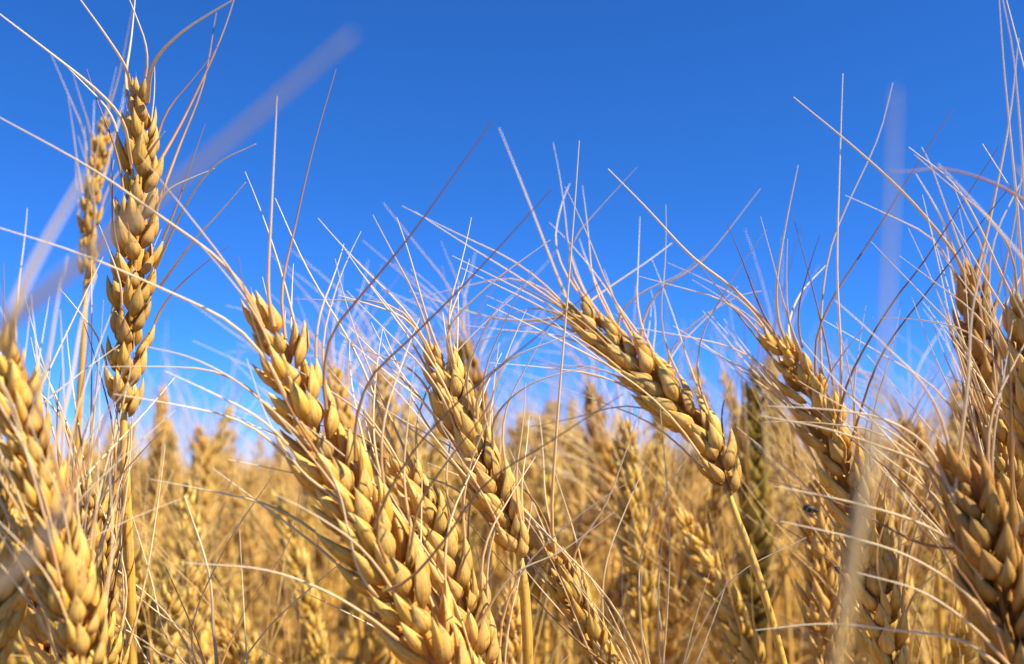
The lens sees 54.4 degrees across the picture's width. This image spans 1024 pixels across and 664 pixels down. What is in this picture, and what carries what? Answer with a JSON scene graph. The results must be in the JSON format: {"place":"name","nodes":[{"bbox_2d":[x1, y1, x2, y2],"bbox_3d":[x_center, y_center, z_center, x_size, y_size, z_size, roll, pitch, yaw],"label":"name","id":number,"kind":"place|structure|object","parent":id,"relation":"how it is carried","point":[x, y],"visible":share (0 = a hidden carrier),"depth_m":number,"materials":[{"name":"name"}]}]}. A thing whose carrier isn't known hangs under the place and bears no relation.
{"place":"outdoors","nodes":[
{"label":"outdoors","id":0,"kind":"place"},
{"bbox_2d":[7,479,934,663],"bbox_3d":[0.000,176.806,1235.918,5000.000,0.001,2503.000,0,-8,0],"label":"ground","id":1,"kind":"structure","parent":0,"point":[553,638],"depth_m":6.42,"materials":[{"name":"soil"}]},
{"bbox_2d":[12,498,33,663],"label":"wheat stalk","id":2,"kind":"object","parent":1,"relation":"on","point":[19,646],"visible":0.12,"depth_m":0.45,"materials":[{"name":"yellow plant"}]},
{"bbox_2d":[0,182,132,663],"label":"wheat stalk","id":3,"kind":"object","parent":1,"relation":"on","point":[74,606],"visible":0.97,"depth_m":0.20,"materials":[{"name":"plant"}]},
{"bbox_2d":[0,260,165,663],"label":"wheat stalk","id":4,"kind":"object","parent":1,"relation":"on","point":[114,647],"visible":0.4,"depth_m":0.26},
{"bbox_2d":[13,354,163,663],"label":"wheat stalk","id":5,"kind":"object","parent":1,"relation":"on","point":[34,637],"visible":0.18,"depth_m":0.23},
{"bbox_2d":[0,258,178,663],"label":"wheat stalk","id":6,"kind":"object","parent":1,"relation":"on","point":[13,605],"visible":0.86,"depth_m":0.21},
{"bbox_2d":[51,2,136,515],"bbox_3d":[-0.156,0.415,0.350,0.032,1.077,0.117,0,-8,0],"label":"wheat stalk","id":7,"kind":"object","parent":1,"relation":"on","point":[100,157],"visible":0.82,"depth_m":0.38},
{"bbox_2d":[0,0,255,663],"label":"wheat stalk","id":8,"kind":"object","parent":1,"relation":"on","point":[133,242],"visible":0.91,"depth_m":0.27,"materials":[{"name":"plant"}]},
{"bbox_2d":[16,414,260,663],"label":"wheat stalk","id":9,"kind":"object","parent":1,"relation":"on","point":[140,577],"visible":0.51,"depth_m":0.36,"materials":[{"name":"yellow plant"}]},
{"bbox_2d":[83,352,196,508],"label":"wheat stalk","id":10,"kind":"object","parent":1,"relation":"on","point":[118,451],"visible":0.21,"depth_m":0.60,"materials":[{"name":"yellow plant"}]},
{"bbox_2d":[87,466,217,644],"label":"wheat stalk","id":11,"kind":"object","parent":1,"relation":"on","point":[161,567],"visible":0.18,"depth_m":0.63,"materials":[{"name":"yellow plant"}]},
{"bbox_2d":[131,321,193,634],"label":"wheat stalk","id":12,"kind":"object","parent":1,"relation":"on","point":[158,442],"visible":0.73,"depth_m":0.80,"materials":[{"name":"yellow plant"}]},
{"bbox_2d":[131,369,220,574],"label":"wheat stalk","id":13,"kind":"object","parent":1,"relation":"on","point":[148,494],"visible":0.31,"depth_m":0.81,"materials":[{"name":"yellow plant"}]},
{"bbox_2d":[0,32,353,589],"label":"blade","id":14,"kind":"object","parent":1,"relation":"on","point":[15,315],"visible":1,"depth_m":0.08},
{"bbox_2d":[137,364,216,591],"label":"wheat stalk","id":15,"kind":"object","parent":1,"relation":"on","point":[172,463],"visible":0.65,"depth_m":0.79,"materials":[{"name":"yellow plant"}]},
{"bbox_2d":[105,439,258,663],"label":"wheat stalk","id":16,"kind":"object","parent":1,"relation":"on","point":[154,657],"visible":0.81,"depth_m":0.36,"materials":[{"name":"yellow plant"}]},
{"bbox_2d":[149,343,251,569],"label":"wheat stalk","id":17,"kind":"object","parent":1,"relation":"on","point":[199,447],"visible":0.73,"depth_m":0.64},
{"bbox_2d":[133,443,269,650],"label":"wheat stalk","id":18,"kind":"object","parent":1,"relation":"on","point":[178,562],"visible":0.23,"depth_m":0.59,"materials":[{"name":"yellow plant"}]},
{"bbox_2d":[114,395,291,663],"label":"wheat stalk","id":19,"kind":"object","parent":1,"relation":"on","point":[185,531],"visible":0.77,"depth_m":0.43,"materials":[{"name":"yellow plant"}]},
{"bbox_2d":[114,451,298,663],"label":"wheat stalk","id":20,"kind":"object","parent":1,"relation":"on","point":[231,657],"visible":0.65,"depth_m":0.43,"materials":[{"name":"yellow plant"}]},
{"bbox_2d":[142,413,284,614],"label":"wheat stalk","id":21,"kind":"object","parent":1,"relation":"on","point":[228,555],"visible":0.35,"depth_m":0.70,"materials":[{"name":"yellow plant"}]},
{"bbox_2d":[137,465,294,663],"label":"wheat stalk","id":22,"kind":"object","parent":1,"relation":"on","point":[236,608],"visible":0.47,"depth_m":0.55,"materials":[{"name":"yellow plant"}]},
{"bbox_2d":[169,346,275,661],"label":"wheat stalk","id":23,"kind":"object","parent":1,"relation":"on","point":[221,446],"visible":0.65,"depth_m":0.65,"materials":[{"name":"yellow plant"}]},
{"bbox_2d":[185,402,270,633],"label":"wheat stalk","id":24,"kind":"object","parent":1,"relation":"on","point":[241,510],"visible":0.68,"depth_m":0.67,"materials":[{"name":"yellow plant"}]},
{"bbox_2d":[116,477,341,663],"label":"wheat stalk","id":25,"kind":"object","parent":1,"relation":"on","point":[203,660],"visible":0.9,"depth_m":0.27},
{"bbox_2d":[115,508,383,663],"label":"wheat stalk","id":26,"kind":"object","parent":1,"relation":"on","point":[262,659],"visible":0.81,"depth_m":0.35,"materials":[{"name":"yellow plant"}]},
{"bbox_2d":[220,425,283,623],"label":"wheat stalk","id":27,"kind":"object","parent":1,"relation":"on","point":[254,511],"visible":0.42,"depth_m":0.80,"materials":[{"name":"yellow plant"}]},
{"bbox_2d":[212,385,292,654],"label":"wheat stalk","id":28,"kind":"object","parent":1,"relation":"on","point":[277,455],"visible":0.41,"depth_m":0.90,"materials":[{"name":"yellow plant"}]},
{"bbox_2d":[214,410,331,663],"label":"wheat stalk","id":29,"kind":"object","parent":1,"relation":"on","point":[308,615],"visible":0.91,"depth_m":0.46,"materials":[{"name":"yellow plant"}]},
{"bbox_2d":[210,516,336,663],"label":"wheat stalk","id":30,"kind":"object","parent":1,"relation":"on","point":[281,634],"visible":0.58,"depth_m":0.73,"materials":[{"name":"yellow plant"}]},
{"bbox_2d":[227,520,320,658],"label":"wheat stalk","id":31,"kind":"object","parent":1,"relation":"on","point":[254,615],"visible":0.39,"depth_m":0.66,"materials":[{"name":"yellow plant"}]},
{"bbox_2d":[212,487,338,663],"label":"wheat stalk","id":32,"kind":"object","parent":1,"relation":"on","point":[318,557],"visible":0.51,"depth_m":0.86,"materials":[{"name":"yellow plant"}]},
{"bbox_2d":[189,531,373,663],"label":"wheat stalk","id":33,"kind":"object","parent":1,"relation":"on","point":[299,630],"visible":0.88,"depth_m":0.42,"materials":[{"name":"yellow plant"}]},
{"bbox_2d":[249,540,349,663],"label":"wheat stalk","id":34,"kind":"object","parent":1,"relation":"on","point":[300,654],"visible":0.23,"depth_m":0.71,"materials":[{"name":"yellow plant"}]},
{"bbox_2d":[256,480,357,663],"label":"wheat stalk","id":35,"kind":"object","parent":1,"relation":"on","point":[282,591],"visible":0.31,"depth_m":0.86,"materials":[{"name":"yellow plant"}]},
{"bbox_2d":[0,69,623,663],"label":"wheat stalk","id":36,"kind":"object","parent":1,"relation":"on","point":[380,535],"visible":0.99,"depth_m":0.22,"materials":[{"name":"plant"}]},
{"bbox_2d":[290,361,351,559],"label":"wheat stalk","id":37,"kind":"object","parent":1,"relation":"on","point":[308,517],"visible":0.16,"depth_m":0.76,"materials":[{"name":"yellow plant"}]},
{"bbox_2d":[194,254,487,663],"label":"wheat stalk","id":38,"kind":"object","parent":1,"relation":"on","point":[344,409],"visible":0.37,"depth_m":0.44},
{"bbox_2d":[248,400,462,663],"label":"wheat stalk","id":39,"kind":"object","parent":1,"relation":"on","point":[391,659],"visible":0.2,"depth_m":0.46,"materials":[{"name":"yellow plant"}]},
{"bbox_2d":[292,298,440,663],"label":"wheat stalk","id":40,"kind":"object","parent":1,"relation":"on","point":[351,658],"visible":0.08,"depth_m":0.48,"materials":[{"name":"yellow plant"}]},
{"bbox_2d":[235,250,504,663],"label":"wheat stalk","id":41,"kind":"object","parent":1,"relation":"on","point":[381,380],"visible":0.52,"depth_m":0.48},
{"bbox_2d":[336,459,426,663],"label":"wheat stalk","id":42,"kind":"object","parent":1,"relation":"on","point":[342,622],"visible":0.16,"depth_m":0.62,"materials":[{"name":"yellow plant"}]},
{"bbox_2d":[300,476,478,663],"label":"wheat stalk","id":43,"kind":"object","parent":1,"relation":"on","point":[374,647],"visible":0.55,"depth_m":0.43,"materials":[{"name":"yellow plant"}]},
{"bbox_2d":[343,448,452,663],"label":"wheat stalk","id":44,"kind":"object","parent":1,"relation":"on","point":[352,627],"visible":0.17,"depth_m":0.57,"materials":[{"name":"yellow plant"}]},
{"bbox_2d":[356,324,458,656],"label":"wheat stalk","id":45,"kind":"object","parent":1,"relation":"on","point":[411,435],"visible":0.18,"depth_m":0.57,"materials":[{"name":"yellow plant"}]},
{"bbox_2d":[385,340,454,631],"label":"wheat stalk","id":46,"kind":"object","parent":1,"relation":"on","point":[433,453],"visible":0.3,"depth_m":0.61,"materials":[{"name":"yellow plant"}]},
{"bbox_2d":[228,198,625,663],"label":"wheat stalk","id":47,"kind":"object","parent":1,"relation":"on","point":[478,630],"visible":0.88,"depth_m":0.24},
{"bbox_2d":[300,215,594,663],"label":"wheat stalk","id":48,"kind":"object","parent":1,"relation":"on","point":[449,384],"visible":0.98,"depth_m":0.25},
{"bbox_2d":[338,204,561,620],"bbox_3d":[-0.014,0.454,0.370,0.073,1.005,0.140,-5,-10,32],"label":"wheat stalk","id":49,"kind":"object","parent":1,"relation":"on","point":[466,354],"visible":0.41,"depth_m":0.42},
{"bbox_2d":[411,385,523,558],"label":"wheat stalk","id":50,"kind":"object","parent":1,"relation":"on","point":[456,494],"visible":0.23,"depth_m":0.52,"materials":[{"name":"yellow plant"}]},
{"bbox_2d":[2,325,987,663],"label":"distant wheat","id":51,"kind":"object","parent":1,"relation":"on","point":[596,557],"visible":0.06,"depth_m":1.25,"materials":[{"name":"yellow plant"}]},
{"bbox_2d":[491,348,558,588],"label":"wheat stalk","id":52,"kind":"object","parent":1,"relation":"on","point":[524,434],"visible":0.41,"depth_m":0.66,"materials":[{"name":"yellow plant"}]},
{"bbox_2d":[444,432,611,663],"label":"wheat stalk","id":53,"kind":"object","parent":1,"relation":"on","point":[537,628],"visible":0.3,"depth_m":0.55,"materials":[{"name":"yellow plant"}]},
{"bbox_2d":[466,450,607,663],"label":"wheat stalk","id":54,"kind":"object","parent":1,"relation":"on","point":[514,655],"visible":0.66,"depth_m":0.36,"materials":[{"name":"yellow plant"}]},
{"bbox_2d":[429,141,647,663],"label":"wheat stalk","id":55,"kind":"object","parent":1,"relation":"on","point":[578,614],"visible":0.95,"depth_m":0.28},
{"bbox_2d":[508,342,578,508],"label":"wheat stalk","id":56,"kind":"object","parent":1,"relation":"on","point":[545,415],"visible":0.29,"depth_m":0.81,"materials":[{"name":"yellow plant"}]},
{"bbox_2d":[496,408,593,663],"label":"wheat stalk","id":57,"kind":"object","parent":1,"relation":"on","point":[532,471],"visible":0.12,"depth_m":0.66,"materials":[{"name":"yellow plant"}]},
{"bbox_2d":[470,420,620,634],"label":"wheat stalk","id":58,"kind":"object","parent":1,"relation":"on","point":[529,569],"visible":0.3,"depth_m":0.52,"materials":[{"name":"yellow plant"}]},
{"bbox_2d":[493,341,610,663],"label":"wheat stalk","id":59,"kind":"object","parent":1,"relation":"on","point":[539,497],"visible":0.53,"depth_m":0.52,"materials":[{"name":"yellow plant"}]},
{"bbox_2d":[508,399,605,663],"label":"wheat stalk","id":60,"kind":"object","parent":1,"relation":"on","point":[601,551],"visible":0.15,"depth_m":0.84,"materials":[{"name":"yellow plant"}]},
{"bbox_2d":[535,370,621,663],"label":"wheat stalk","id":61,"kind":"object","parent":1,"relation":"on","point":[572,505],"visible":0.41,"depth_m":0.62,"materials":[{"name":"yellow plant"}]},
{"bbox_2d":[486,295,675,641],"bbox_3d":[0.049,0.478,0.507,0.084,0.996,0.134,-6,-10,38],"label":"wheat stalk","id":62,"kind":"object","parent":1,"relation":"on","point":[588,405],"visible":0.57,"depth_m":0.56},
{"bbox_2d":[403,128,786,663],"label":"wheat stalk","id":63,"kind":"object","parent":1,"relation":"on","point":[649,378],"visible":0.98,"depth_m":0.30,"materials":[{"name":"plant"}]},
{"bbox_2d":[539,384,654,663],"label":"wheat stalk","id":64,"kind":"object","parent":1,"relation":"on","point":[558,616],"visible":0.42,"depth_m":0.54,"materials":[{"name":"yellow plant"}]},
{"bbox_2d":[557,484,641,660],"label":"wheat stalk","id":65,"kind":"object","parent":1,"relation":"on","point":[617,564],"visible":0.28,"depth_m":0.71,"materials":[{"name":"yellow plant"}]},
{"bbox_2d":[501,367,708,650],"bbox_3d":[0.061,0.488,0.445,0.136,0.958,0.091,7,-11,-42],"label":"wheat stalk","id":66,"kind":"object","parent":1,"relation":"on","point":[606,462],"visible":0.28,"depth_m":0.50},
{"bbox_2d":[441,397,804,663],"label":"wheat stalk","id":67,"kind":"object","parent":1,"relation":"on","point":[620,618],"visible":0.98,"depth_m":0.28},
{"bbox_2d":[491,353,772,663],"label":"wheat stalk","id":68,"kind":"object","parent":1,"relation":"on","point":[570,448],"visible":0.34,"depth_m":0.72,"materials":[{"name":"yellow plant"}]},
{"bbox_2d":[562,286,711,663],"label":"wheat stalk","id":69,"kind":"object","parent":1,"relation":"on","point":[635,522],"visible":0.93,"depth_m":0.40,"materials":[{"name":"yellow plant"}]},
{"bbox_2d":[568,446,708,663],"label":"wheat stalk","id":70,"kind":"object","parent":1,"relation":"on","point":[615,597],"visible":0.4,"depth_m":0.50,"materials":[{"name":"yellow plant"}]},
{"bbox_2d":[566,382,734,663],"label":"wheat stalk","id":71,"kind":"object","parent":1,"relation":"on","point":[665,558],"visible":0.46,"depth_m":0.46,"materials":[{"name":"yellow plant"}]},
{"bbox_2d":[591,337,720,588],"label":"wheat stalk","id":72,"kind":"object","parent":1,"relation":"on","point":[653,462],"visible":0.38,"depth_m":0.51,"materials":[{"name":"yellow plant"}]},
{"bbox_2d":[593,437,737,662],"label":"wheat stalk","id":73,"kind":"object","parent":1,"relation":"on","point":[632,629],"visible":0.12,"depth_m":0.64,"materials":[{"name":"yellow plant"}]},
{"bbox_2d":[571,390,788,663],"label":"wheat stalk","id":74,"kind":"object","parent":1,"relation":"on","point":[730,607],"visible":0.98,"depth_m":0.37,"materials":[{"name":"yellow plant"}]},
{"bbox_2d":[598,446,773,663],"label":"wheat stalk","id":75,"kind":"object","parent":1,"relation":"on","point":[672,650],"visible":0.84,"depth_m":0.42,"materials":[{"name":"yellow plant"}]},
{"bbox_2d":[651,365,737,621],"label":"wheat stalk","id":76,"kind":"object","parent":1,"relation":"on","point":[690,470],"visible":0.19,"depth_m":0.76,"materials":[{"name":"yellow plant"}]},
{"bbox_2d":[626,549,774,663],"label":"wheat stalk","id":77,"kind":"object","parent":1,"relation":"on","point":[697,620],"visible":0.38,"depth_m":0.61,"materials":[{"name":"yellow plant"}]},
{"bbox_2d":[619,452,809,663],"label":"wheat stalk","id":78,"kind":"object","parent":1,"relation":"on","point":[718,654],"visible":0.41,"depth_m":0.46,"materials":[{"name":"yellow plant"}]},
{"bbox_2d":[645,362,801,659],"bbox_3d":[0.044,0.490,0.422,0.194,0.949,0.094,-2,-8,17],"label":"wheat stalk","id":79,"kind":"object","parent":1,"relation":"on","point":[713,491],"visible":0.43,"depth_m":0.46,"materials":[{"name":"yellow plant"}]},
{"bbox_2d":[664,322,825,647],"bbox_3d":[0.199,0.494,0.724,0.167,1.026,0.119,1,-8,-6],"label":"wheat stalk","id":80,"kind":"object","parent":1,"relation":"on","point":[796,635],"visible":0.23,"depth_m":0.76,"materials":[{"name":"beige plant"}]},
{"bbox_2d":[691,226,824,662],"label":"wheat stalk","id":81,"kind":"object","parent":1,"relation":"on","point":[754,462],"visible":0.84,"depth_m":0.45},
{"bbox_2d":[727,498,804,663],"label":"wheat stalk","id":82,"kind":"object","parent":1,"relation":"on","point":[779,574],"visible":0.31,"depth_m":0.81,"materials":[{"name":"yellow plant"}]},
{"bbox_2d":[718,272,814,663],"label":"wheat stalk","id":83,"kind":"object","parent":1,"relation":"on","point":[782,426],"visible":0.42,"depth_m":0.65,"materials":[{"name":"yellow plant"}]},
{"bbox_2d":[695,319,848,663],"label":"wheat stalk","id":84,"kind":"object","parent":1,"relation":"on","point":[796,655],"visible":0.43,"depth_m":0.73,"materials":[{"name":"beige plant"}]},
{"bbox_2d":[735,404,855,602],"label":"wheat stalk","id":85,"kind":"object","parent":1,"relation":"on","point":[789,502],"visible":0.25,"depth_m":0.63,"materials":[{"name":"yellow plant"}]},
{"bbox_2d":[727,401,868,660],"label":"wheat stalk","id":86,"kind":"object","parent":1,"relation":"on","point":[802,479],"visible":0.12,"depth_m":0.51,"materials":[{"name":"yellow plant"}]},
{"bbox_2d":[608,73,1010,663],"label":"wheat stalk","id":87,"kind":"object","parent":1,"relation":"on","point":[841,480],"visible":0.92,"depth_m":0.29,"materials":[{"name":"plant"}]},
{"bbox_2d":[730,338,914,663],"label":"wheat stalk","id":88,"kind":"object","parent":1,"relation":"on","point":[814,582],"visible":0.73,"depth_m":0.35,"materials":[{"name":"yellow plant"}]},
{"bbox_2d":[768,394,897,627],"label":"wheat stalk","id":89,"kind":"object","parent":1,"relation":"on","point":[813,468],"visible":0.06,"depth_m":0.46,"materials":[{"name":"yellow plant"}]},
{"bbox_2d":[726,398,953,663],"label":"wheat stalk","id":90,"kind":"object","parent":1,"relation":"on","point":[863,637],"visible":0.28,"depth_m":0.33,"materials":[{"name":"yellow plant"}]},
{"bbox_2d":[769,514,918,663],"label":"wheat stalk","id":91,"kind":"object","parent":1,"relation":"on","point":[853,648],"visible":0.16,"depth_m":0.56,"materials":[{"name":"yellow plant"}]},
{"bbox_2d":[748,349,968,653],"bbox_3d":[0.120,0.476,0.320,0.080,0.947,0.108,2,-8,-11],"label":"wheat stalk","id":92,"kind":"object","parent":1,"relation":"on","point":[890,524],"visible":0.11,"depth_m":0.36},
{"bbox_2d":[830,89,896,663],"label":"grass blade","id":93,"kind":"object","parent":1,"relation":"on","point":[849,584],"depth_m":0.09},
{"bbox_2d":[782,322,973,663],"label":"wheat stalk","id":94,"kind":"object","parent":1,"relation":"on","point":[917,428],"visible":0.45,"depth_m":0.46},
{"bbox_2d":[801,343,969,657],"bbox_3d":[0.150,0.486,0.422,0.126,0.958,0.164,2,-8,-12],"label":"wheat stalk","id":95,"kind":"object","parent":1,"relation":"on","point":[904,464],"visible":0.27,"depth_m":0.43,"materials":[{"name":"yellow plant"}]},
{"bbox_2d":[755,241,1023,663],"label":"wheat stalk","id":96,"kind":"object","parent":1,"relation":"on","point":[988,571],"visible":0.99,"depth_m":0.21,"materials":[{"name":"plant"}]},
{"bbox_2d":[793,38,1023,498],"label":"wheat stalk","id":97,"kind":"object","parent":1,"relation":"on","point":[981,356],"visible":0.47,"depth_m":0.30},
{"bbox_2d":[862,389,971,623],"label":"wheat stalk","id":98,"kind":"object","parent":1,"relation":"on","point":[946,595],"visible":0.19,"depth_m":0.55,"materials":[{"name":"yellow plant"}]},
{"bbox_2d":[854,485,981,663],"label":"wheat stalk","id":99,"kind":"object","parent":1,"relation":"on","point":[956,649],"visible":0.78,"depth_m":0.33,"materials":[{"name":"yellow plant"}]},
{"bbox_2d":[905,526,954,663],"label":"wheat stalk","id":100,"kind":"object","parent":1,"relation":"on","point":[923,607],"visible":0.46,"depth_m":0.65,"materials":[{"name":"yellow plant"}]},
{"bbox_2d":[892,301,975,615],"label":"wheat stalk","id":101,"kind":"object","parent":1,"relation":"on","point":[953,405],"visible":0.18,"depth_m":0.63,"materials":[{"name":"yellow plant"}]},
{"bbox_2d":[899,376,974,663],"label":"wheat stalk","id":102,"kind":"object","parent":1,"relation":"on","point":[925,559],"visible":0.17,"depth_m":0.65,"materials":[{"name":"yellow plant"}]},
{"bbox_2d":[866,195,1023,556],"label":"wheat stalk","id":103,"kind":"object","parent":1,"relation":"on","point":[1002,453],"visible":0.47,"depth_m":0.27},
{"bbox_2d":[907,509,984,663],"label":"wheat stalk","id":104,"kind":"object","parent":1,"relation":"on","point":[946,629],"visible":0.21,"depth_m":0.47,"materials":[{"name":"yellow plant"}]},
{"bbox_2d":[889,0,1023,462],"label":"wheat stalk","id":105,"kind":"object","parent":1,"relation":"on","point":[1016,345],"visible":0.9,"depth_m":0.25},
{"bbox_2d":[0,0,1023,469],"label":"sky","id":106,"kind":"structure","parent":0,"point":[696,96],"materials":[{"name":"blue"}]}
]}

